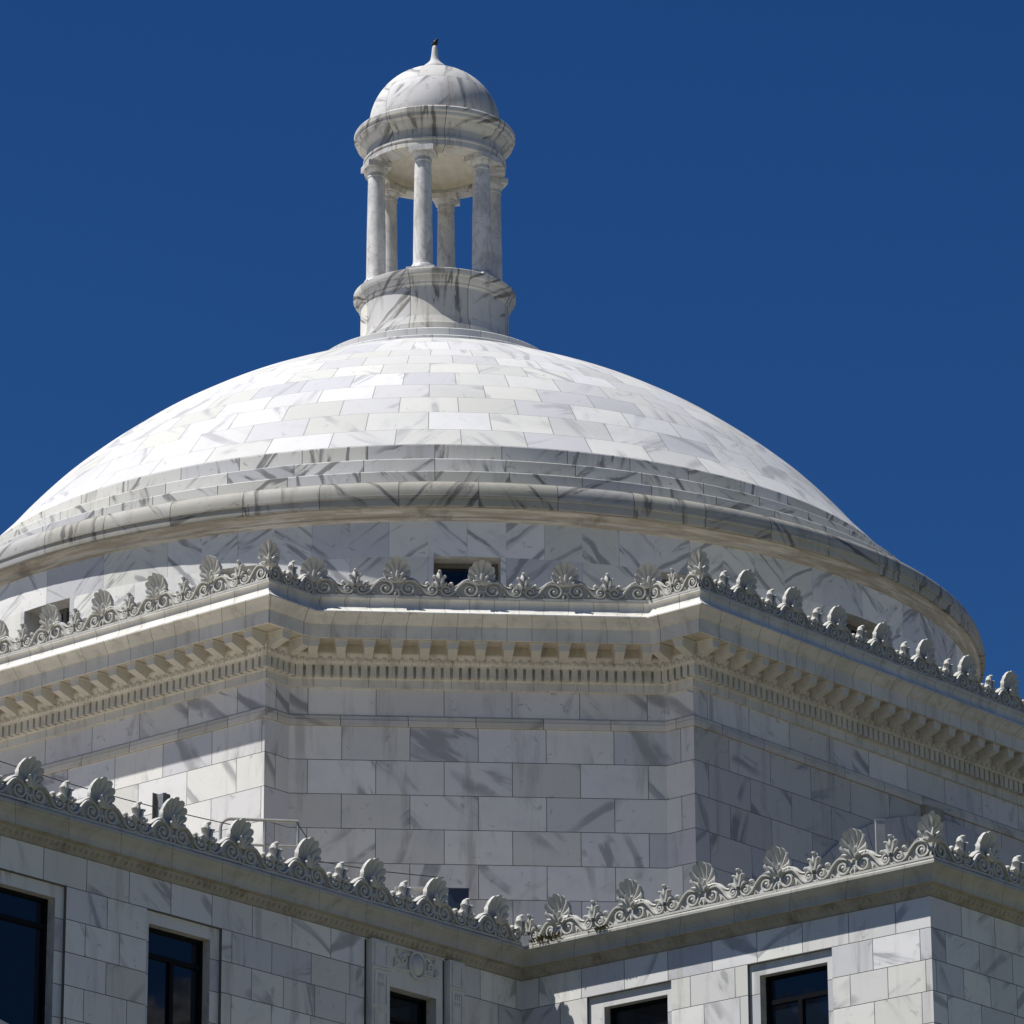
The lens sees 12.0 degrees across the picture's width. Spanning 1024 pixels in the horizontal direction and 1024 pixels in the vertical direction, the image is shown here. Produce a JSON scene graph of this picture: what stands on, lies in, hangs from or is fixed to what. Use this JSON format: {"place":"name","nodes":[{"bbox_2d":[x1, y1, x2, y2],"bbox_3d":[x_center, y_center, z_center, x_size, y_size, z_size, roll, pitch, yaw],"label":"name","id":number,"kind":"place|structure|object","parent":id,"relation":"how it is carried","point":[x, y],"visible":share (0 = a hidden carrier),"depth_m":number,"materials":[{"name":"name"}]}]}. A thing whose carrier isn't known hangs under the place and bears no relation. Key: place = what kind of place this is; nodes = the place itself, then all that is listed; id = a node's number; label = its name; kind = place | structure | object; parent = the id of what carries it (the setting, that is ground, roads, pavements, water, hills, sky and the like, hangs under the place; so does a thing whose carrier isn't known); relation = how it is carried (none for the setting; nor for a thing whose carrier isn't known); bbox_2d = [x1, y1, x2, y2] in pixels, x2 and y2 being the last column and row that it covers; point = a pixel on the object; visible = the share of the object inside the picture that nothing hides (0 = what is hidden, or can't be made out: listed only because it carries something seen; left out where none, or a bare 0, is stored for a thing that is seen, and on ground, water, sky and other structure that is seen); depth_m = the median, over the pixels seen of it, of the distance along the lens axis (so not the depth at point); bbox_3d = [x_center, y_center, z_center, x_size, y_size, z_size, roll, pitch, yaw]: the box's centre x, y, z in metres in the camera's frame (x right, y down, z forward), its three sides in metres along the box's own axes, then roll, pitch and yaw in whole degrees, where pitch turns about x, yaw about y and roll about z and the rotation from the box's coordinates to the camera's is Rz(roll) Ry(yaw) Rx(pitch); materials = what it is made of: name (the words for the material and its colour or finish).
{"place":"outdoors","nodes":[
{"label":"outdoors","id":0,"kind":"place"},
{"bbox_2d":[395,886,469,909],"bbox_3d":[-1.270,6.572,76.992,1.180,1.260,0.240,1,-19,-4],"label":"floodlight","id":1,"kind":"object","parent":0,"point":[457,897],"visible":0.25,"depth_m":77.09,"materials":[{"name":"metal"}]},
{"bbox_2d":[0,45,1023,1023],"bbox_3d":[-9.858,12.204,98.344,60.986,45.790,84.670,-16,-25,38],"label":"domed building","id":2,"kind":"structure","parent":0,"point":[438,573],"depth_m":86.97,"materials":[{"name":"stone"}]},
{"bbox_2d":[0,869,66,1023],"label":"window","id":3,"kind":"structure","parent":2,"relation":"in","point":[32,910],"depth_m":68.24,"materials":[{"name":"stone"}]},
{"bbox_2d":[24,598,69,633],"bbox_3d":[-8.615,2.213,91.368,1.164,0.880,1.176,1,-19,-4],"label":"drum window","id":4,"kind":"structure","parent":2,"relation":"in","point":[31,617],"depth_m":91.70,"materials":[{"name":"stone"}]},
{"bbox_2d":[0,761,250,828],"bbox_3d":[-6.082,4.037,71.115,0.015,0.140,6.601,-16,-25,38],"label":"cable","id":5,"kind":"object","parent":2,"relation":"attached to","point":[123,798],"visible":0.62,"depth_m":71.56,"materials":[{"name":"grey metal"}]},
{"bbox_2d":[152,792,169,821],"bbox_3d":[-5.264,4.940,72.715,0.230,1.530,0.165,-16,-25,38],"label":"channel post","id":6,"kind":"object","parent":2,"relation":"on","point":[158,800],"visible":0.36,"depth_m":72.91,"materials":[{"name":"metal"}]},
{"bbox_2d":[145,909,221,1023],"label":"window","id":7,"kind":"structure","parent":2,"relation":"in","point":[184,956],"depth_m":70.55,"materials":[{"name":"stone"}]},
{"bbox_2d":[222,566,255,577],"bbox_3d":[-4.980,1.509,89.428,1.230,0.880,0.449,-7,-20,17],"label":"drum window","id":8,"kind":"structure","parent":2,"relation":"in","point":[230,571],"depth_m":89.53,"materials":[{"name":"stone"}]},
{"bbox_2d":[219,817,298,852],"bbox_3d":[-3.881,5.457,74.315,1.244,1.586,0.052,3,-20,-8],"label":"handrail","id":9,"kind":"object","parent":2,"relation":"on","point":[264,845],"visible":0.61,"depth_m":74.51,"materials":[{"name":"grey metal"}]},
{"bbox_2d":[320,861,443,877],"bbox_3d":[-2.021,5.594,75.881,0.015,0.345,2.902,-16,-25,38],"label":"cable","id":10,"kind":"object","parent":2,"relation":"attached to","point":[386,871],"visible":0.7,"depth_m":76.07,"materials":[{"name":"grey metal"}]},
{"bbox_2d":[431,38,438,45],"bbox_3d":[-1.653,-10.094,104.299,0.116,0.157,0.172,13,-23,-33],"label":"perched bird","id":11,"kind":"object","parent":2,"relation":"on","point":[435,41],"visible":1,"depth_m":104.25},
{"bbox_2d":[434,556,500,587],"bbox_3d":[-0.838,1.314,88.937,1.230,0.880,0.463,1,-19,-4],"label":"drum window","id":12,"kind":"structure","parent":2,"relation":"in","point":[456,569],"depth_m":89.16,"materials":[{"name":"glass"}]},
{"bbox_2d":[528,930,562,945],"bbox_3d":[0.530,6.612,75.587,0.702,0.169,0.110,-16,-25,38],"label":"weed","id":13,"kind":"object","parent":2,"relation":"on","point":[545,937],"visible":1,"depth_m":75.57,"materials":[{"name":"green plant"}]},
{"bbox_2d":[586,924,612,932],"bbox_3d":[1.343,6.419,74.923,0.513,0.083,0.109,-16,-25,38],"label":"weed","id":14,"kind":"object","parent":2,"relation":"on","point":[602,927],"visible":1,"depth_m":74.89,"materials":[{"name":"green plant"}]},
{"bbox_2d":[587,981,671,1023],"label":"window","id":15,"kind":"structure","parent":2,"relation":"in","point":[649,1004],"depth_m":74.73,"materials":[{"name":"stone"}]},
{"bbox_2d":[661,571,718,585],"bbox_3d":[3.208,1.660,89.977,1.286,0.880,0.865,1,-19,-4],"label":"drum window","id":16,"kind":"structure","parent":2,"relation":"in","point":[665,578],"depth_m":89.99,"materials":[{"name":"stone"}]},
{"bbox_2d":[747,948,833,1023],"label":"window","id":17,"kind":"structure","parent":2,"relation":"in","point":[795,989],"depth_m":72.84,"materials":[{"name":"stone"}]},
{"bbox_2d":[845,612,876,640],"bbox_3d":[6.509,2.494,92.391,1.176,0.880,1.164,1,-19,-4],"label":"drum window","id":18,"kind":"structure","parent":2,"relation":"in","point":[853,622],"depth_m":92.73,"materials":[{"name":"stone"}]},
{"bbox_2d":[874,819,885,854],"bbox_3d":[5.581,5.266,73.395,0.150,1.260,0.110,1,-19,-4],"label":"roof post","id":19,"kind":"object","parent":2,"relation":"on","point":[879,834],"visible":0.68,"depth_m":73.48,"materials":[{"name":"grey metal"}]},
{"bbox_2d":[0,0,1023,699],"label":"sky","id":20,"kind":"structure","parent":0,"point":[799,224],"materials":[{"name":"blue"}]}
]}

